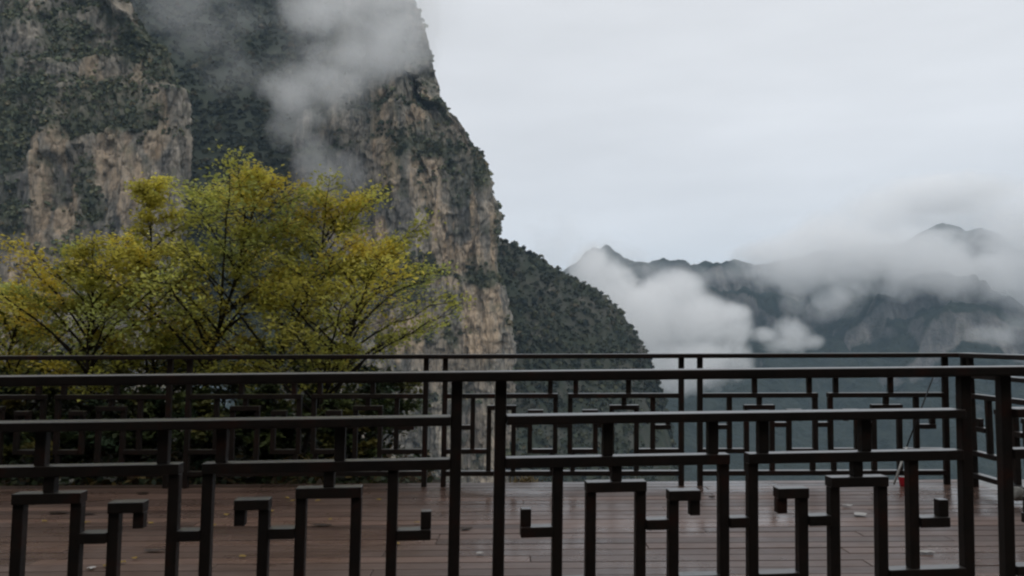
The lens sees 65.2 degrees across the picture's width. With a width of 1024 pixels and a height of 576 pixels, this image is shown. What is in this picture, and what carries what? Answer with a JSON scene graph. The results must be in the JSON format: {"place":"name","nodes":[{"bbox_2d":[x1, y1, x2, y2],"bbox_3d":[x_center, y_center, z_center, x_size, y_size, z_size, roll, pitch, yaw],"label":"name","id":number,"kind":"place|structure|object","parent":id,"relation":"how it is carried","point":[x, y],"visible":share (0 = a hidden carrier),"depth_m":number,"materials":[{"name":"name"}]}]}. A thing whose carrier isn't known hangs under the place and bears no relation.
{"place":"outdoors","nodes":[
{"label":"outdoors","id":0,"kind":"place"},
{"bbox_2d":[49,511,69,512],"bbox_3d":[-3.222,1.594,5.692,0.156,0.011,0.060,0,-4,-8],"label":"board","id":1,"kind":"object","parent":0,"point":[59,512],"visible":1,"depth_m":5.68,"materials":[{"name":"black wood"}]},
{"bbox_2d":[0,0,192,407],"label":"cliff","id":2,"kind":"structure","parent":0,"point":[50,155],"depth_m":467.14,"materials":[{"name":"grey stone"}]},
{"bbox_2d":[0,0,192,406],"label":"forest","id":3,"kind":"object","parent":2,"relation":"on","point":[52,90],"visible":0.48,"depth_m":471.62,"materials":[{"name":"green plant"}]},
{"bbox_2d":[144,549,164,550],"bbox_3d":[-2.072,1.520,4.646,0.136,0.011,0.036,0,-4,0],"label":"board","id":4,"kind":"object","parent":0,"point":[153,549],"visible":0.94,"depth_m":4.64,"materials":[{"name":"black wood"}]},
{"bbox_2d":[184,386,228,406],"bbox_3d":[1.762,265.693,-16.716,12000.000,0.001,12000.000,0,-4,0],"label":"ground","id":5,"kind":"structure","parent":0,"point":[220,399],"depth_m":3602.80,"materials":[{"name":"soil"}]},
{"bbox_2d":[130,0,345,388],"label":"hillside","id":6,"kind":"structure","parent":0,"point":[221,73],"depth_m":758.70,"materials":[{"name":"grey stone"}]},
{"bbox_2d":[131,0,347,371],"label":"forest","id":7,"kind":"object","parent":6,"relation":"on","point":[200,65],"visible":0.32,"depth_m":770.96,"materials":[{"name":"green plant"}]},
{"bbox_2d":[1,409,530,561],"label":"bank","id":8,"kind":"structure","parent":0,"point":[251,480],"depth_m":7.77,"materials":[{"name":"plant"}]},
{"bbox_2d":[0,372,68,464],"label":"shrub","id":9,"kind":"object","parent":8,"relation":"on","point":[12,406],"visible":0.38,"depth_m":7.82,"materials":[{"name":"green plant"}]},
{"bbox_2d":[0,350,81,441],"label":"shrub","id":10,"kind":"object","parent":8,"relation":"on","point":[71,403],"visible":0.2,"depth_m":8.87,"materials":[{"name":"green plant"}]},
{"bbox_2d":[0,272,125,419],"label":"tree","id":11,"kind":"object","parent":8,"relation":"on","point":[14,339],"visible":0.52,"depth_m":8.44,"materials":[{"name":"green plant"}]},
{"bbox_2d":[20,409,108,463],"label":"shrub","id":12,"kind":"object","parent":8,"relation":"on","point":[69,440],"visible":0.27,"depth_m":7.46,"materials":[{"name":"green plant"}]},
{"bbox_2d":[42,340,148,418],"bbox_3d":[-5.014,1.269,9.552,1.402,1.348,1.405,0,-4,0],"label":"shrub","id":13,"kind":"object","parent":8,"relation":"on","point":[109,362],"visible":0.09,"depth_m":9.41,"materials":[{"name":"green plant"}]},
{"bbox_2d":[0,230,206,462],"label":"tree","id":14,"kind":"object","parent":8,"relation":"on","point":[76,306],"visible":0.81,"depth_m":7.90,"materials":[{"name":"green plant"}]},
{"bbox_2d":[83,364,185,462],"bbox_3d":[-3.602,1.284,7.812,0.940,1.083,1.088,0,-4,0],"label":"shrub","id":15,"kind":"object","parent":8,"relation":"on","point":[110,439],"visible":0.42,"depth_m":7.68,"materials":[{"name":"green plant"}]},
{"bbox_2d":[49,172,244,458],"bbox_3d":[-3.911,0.297,8.685,2.288,3.160,2.004,0,-4,0],"label":"tree","id":16,"kind":"object","parent":8,"relation":"on","point":[148,196],"visible":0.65,"depth_m":8.55,"materials":[{"name":"green plant"}]},
{"bbox_2d":[100,330,224,440],"bbox_3d":[-3.999,1.185,9.307,1.328,1.470,1.569,0,-4,0],"label":"shrub","id":17,"kind":"object","parent":8,"relation":"on","point":[177,387],"visible":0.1,"depth_m":9.18,"materials":[{"name":"green plant"}]},
{"bbox_2d":[56,139,360,437],"bbox_3d":[-2.997,0.220,8.296,3.144,3.253,2.896,0,-4,0],"label":"tree","id":18,"kind":"object","parent":8,"relation":"on","point":[252,179],"visible":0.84,"depth_m":8.24,"materials":[{"name":"green plant"}]},
{"bbox_2d":[171,387,268,469],"bbox_3d":[-2.834,1.378,7.610,0.954,0.860,0.972,0,-4,0],"label":"shrub","id":19,"kind":"object","parent":8,"relation":"on","point":[204,408],"visible":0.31,"depth_m":7.60,"materials":[{"name":"green plant"}]},
{"bbox_2d":[0,408,440,485],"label":"ground cover","id":20,"kind":"object","parent":8,"relation":"on","point":[238,457],"visible":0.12,"depth_m":7.36,"materials":[{"name":"green plant"}]},
{"bbox_2d":[59,479,74,485],"bbox_3d":[-3.991,1.732,7.104,0.185,0.066,0.127,0,-4,0],"label":"rock","id":21,"kind":"object","parent":20,"relation":"on","point":[71,480],"visible":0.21,"depth_m":7.09,"materials":[{"name":"stone"}]},
{"bbox_2d":[103,477,116,482],"bbox_3d":[-3.588,1.701,7.158,0.102,0.113,0.099,0,-4,0],"label":"rock","id":22,"kind":"object","parent":20,"relation":"on","point":[114,479],"visible":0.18,"depth_m":7.12,"materials":[{"name":"stone"}]},
{"bbox_2d":[301,456,331,483],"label":"grass tuft","id":23,"kind":"object","parent":20,"relation":"on","point":[317,478],"visible":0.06,"depth_m":7.23,"materials":[{"name":"green plant"}]},
{"bbox_2d":[194,331,282,430],"bbox_3d":[-3.453,1.230,9.943,1.308,1.454,1.188,0,-4,0],"label":"shrub","id":24,"kind":"object","parent":8,"relation":"on","point":[233,389],"visible":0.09,"depth_m":9.88,"materials":[{"name":"green plant"}]},
{"bbox_2d":[233,384,305,459],"bbox_3d":[-2.369,1.361,7.783,0.706,0.906,0.906,2,-5,-39],"label":"shrub","id":25,"kind":"object","parent":8,"relation":"on","point":[284,436],"visible":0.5,"depth_m":7.69,"materials":[{"name":"green plant"}]},
{"bbox_2d":[144,164,416,392],"bbox_3d":[-2.570,0.304,8.833,3.023,3.149,2.880,0,-4,0],"label":"tree","id":26,"kind":"object","parent":8,"relation":"on","point":[352,204],"visible":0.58,"depth_m":8.70,"materials":[{"name":"green plant"}]},
{"bbox_2d":[248,338,363,449],"bbox_3d":[-2.308,1.217,9.429,1.486,1.401,1.106,2,-5,-38],"label":"shrub","id":27,"kind":"object","parent":8,"relation":"on","point":[295,369],"visible":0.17,"depth_m":9.34,"materials":[{"name":"green plant"}]},
{"bbox_2d":[174,206,476,459],"bbox_3d":[-1.693,0.497,8.285,2.733,2.696,2.688,-3,-5,39],"label":"tree","id":28,"kind":"object","parent":8,"relation":"on","point":[383,257],"visible":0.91,"depth_m":8.13,"materials":[{"name":"green plant"}]},
{"bbox_2d":[303,399,394,458],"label":"shrub","id":29,"kind":"object","parent":8,"relation":"on","point":[365,445],"visible":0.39,"depth_m":7.65,"materials":[{"name":"green plant"}]},
{"bbox_2d":[302,363,431,456],"bbox_3d":[-1.646,1.362,8.960,1.570,1.044,1.344,0,-4,0],"label":"shrub","id":30,"kind":"object","parent":8,"relation":"on","point":[407,405],"visible":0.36,"depth_m":8.86,"materials":[{"name":"green plant"}]},
{"bbox_2d":[312,523,331,525],"bbox_3d":[-1.258,1.553,5.258,0.158,0.010,0.047,0,-4,0],"label":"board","id":31,"kind":"object","parent":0,"point":[322,524],"visible":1,"depth_m":5.25,"materials":[{"name":"black wood"}]},
{"bbox_2d":[275,0,518,482],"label":"cliff","id":32,"kind":"structure","parent":0,"point":[461,241],"depth_m":624.01,"materials":[{"name":"stone"}]},
{"bbox_2d":[274,0,518,444],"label":"forest","id":33,"kind":"object","parent":32,"relation":"on","point":[392,48],"visible":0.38,"depth_m":644.95,"materials":[{"name":"green plant"}]},
{"bbox_2d":[0,479,1023,575],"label":"deck","id":34,"kind":"structure","parent":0,"point":[327,550],"depth_m":5.06,"materials":[{"name":"brown wood"}]},
{"bbox_2d":[0,353,965,487],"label":"railing","id":35,"kind":"object","parent":34,"relation":"on","point":[58,453],"visible":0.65,"depth_m":6.64,"materials":[{"name":"brown paint"}]},
{"bbox_2d":[0,365,1023,575],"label":"railing","id":36,"kind":"object","parent":34,"relation":"on","point":[1007,453],"visible":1,"depth_m":3.04,"materials":[{"name":"brown paint"}]},
{"bbox_2d":[510,476,542,481],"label":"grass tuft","id":37,"kind":"object","parent":34,"relation":"on","point":[523,479],"visible":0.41,"depth_m":6.91,"materials":[{"name":"plant"}]},
{"bbox_2d":[854,512,867,515],"bbox_3d":[2.377,1.542,5.461,0.085,0.010,0.096,-3,-4,30],"label":"paper scrap","id":38,"kind":"object","parent":34,"relation":"on","point":[860,513],"visible":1,"depth_m":5.46,"materials":[{"name":"grey paper"}]},
{"bbox_2d":[893,377,933,484],"bbox_3d":[3.267,1.155,6.513,0.428,0.860,0.022,1,-4,-14],"label":"leaning pole","id":39,"kind":"object","parent":34,"relation":"on","point":[899,468],"visible":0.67,"depth_m":6.50,"materials":[{"name":"grey metal"}]},
{"bbox_2d":[959,353,1023,488],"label":"railing","id":40,"kind":"object","parent":34,"relation":"on","point":[987,429],"visible":0.53,"depth_m":6.26,"materials":[{"name":"brown paint"}]},
{"bbox_2d":[474,238,677,481],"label":"hillside","id":41,"kind":"structure","parent":0,"point":[664,441],"depth_m":727.29,"materials":[{"name":"green plant"}]},
{"bbox_2d":[476,236,677,481],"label":"forest","id":42,"kind":"object","parent":41,"relation":"on","point":[521,337],"visible":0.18,"depth_m":730.91,"materials":[{"name":"green plant"}]},
{"bbox_2d":[223,223,1023,480],"bbox_3d":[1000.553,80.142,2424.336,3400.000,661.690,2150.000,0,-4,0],"label":"mountain","id":43,"kind":"structure","parent":0,"point":[796,304],"depth_m":2244.20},
{"bbox_2d":[415,0,1023,270],"label":"sky","id":44,"kind":"structure","parent":0,"point":[755,132],"materials":[{"name":"white"}]},
{"bbox_2d":[898,475,903,486],"bbox_3d":[3.181,1.573,6.513,0.066,0.083,0.065,0,-4,0],"label":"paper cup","id":45,"kind":"object","parent":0,"point":[901,480],"visible":0.63,"depth_m":6.50,"materials":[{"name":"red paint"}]},
{"bbox_2d":[827,266,1023,479],"bbox_3d":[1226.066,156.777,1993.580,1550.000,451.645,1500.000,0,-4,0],"label":"mountain","id":46,"kind":"structure","parent":0,"point":[902,309],"depth_m":1831.25,"materials":[{"name":"grey stone"}]},
{"bbox_2d":[979,479,1023,489],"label":"gravel path","id":47,"kind":"structure","parent":0,"point":[987,485],"depth_m":6.73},
{"bbox_2d":[1014,486,1023,500],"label":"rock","id":48,"kind":"object","parent":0,"point":[1018,493],"visible":0.62,"depth_m":5.77,"materials":[{"name":"stone"}]}
]}

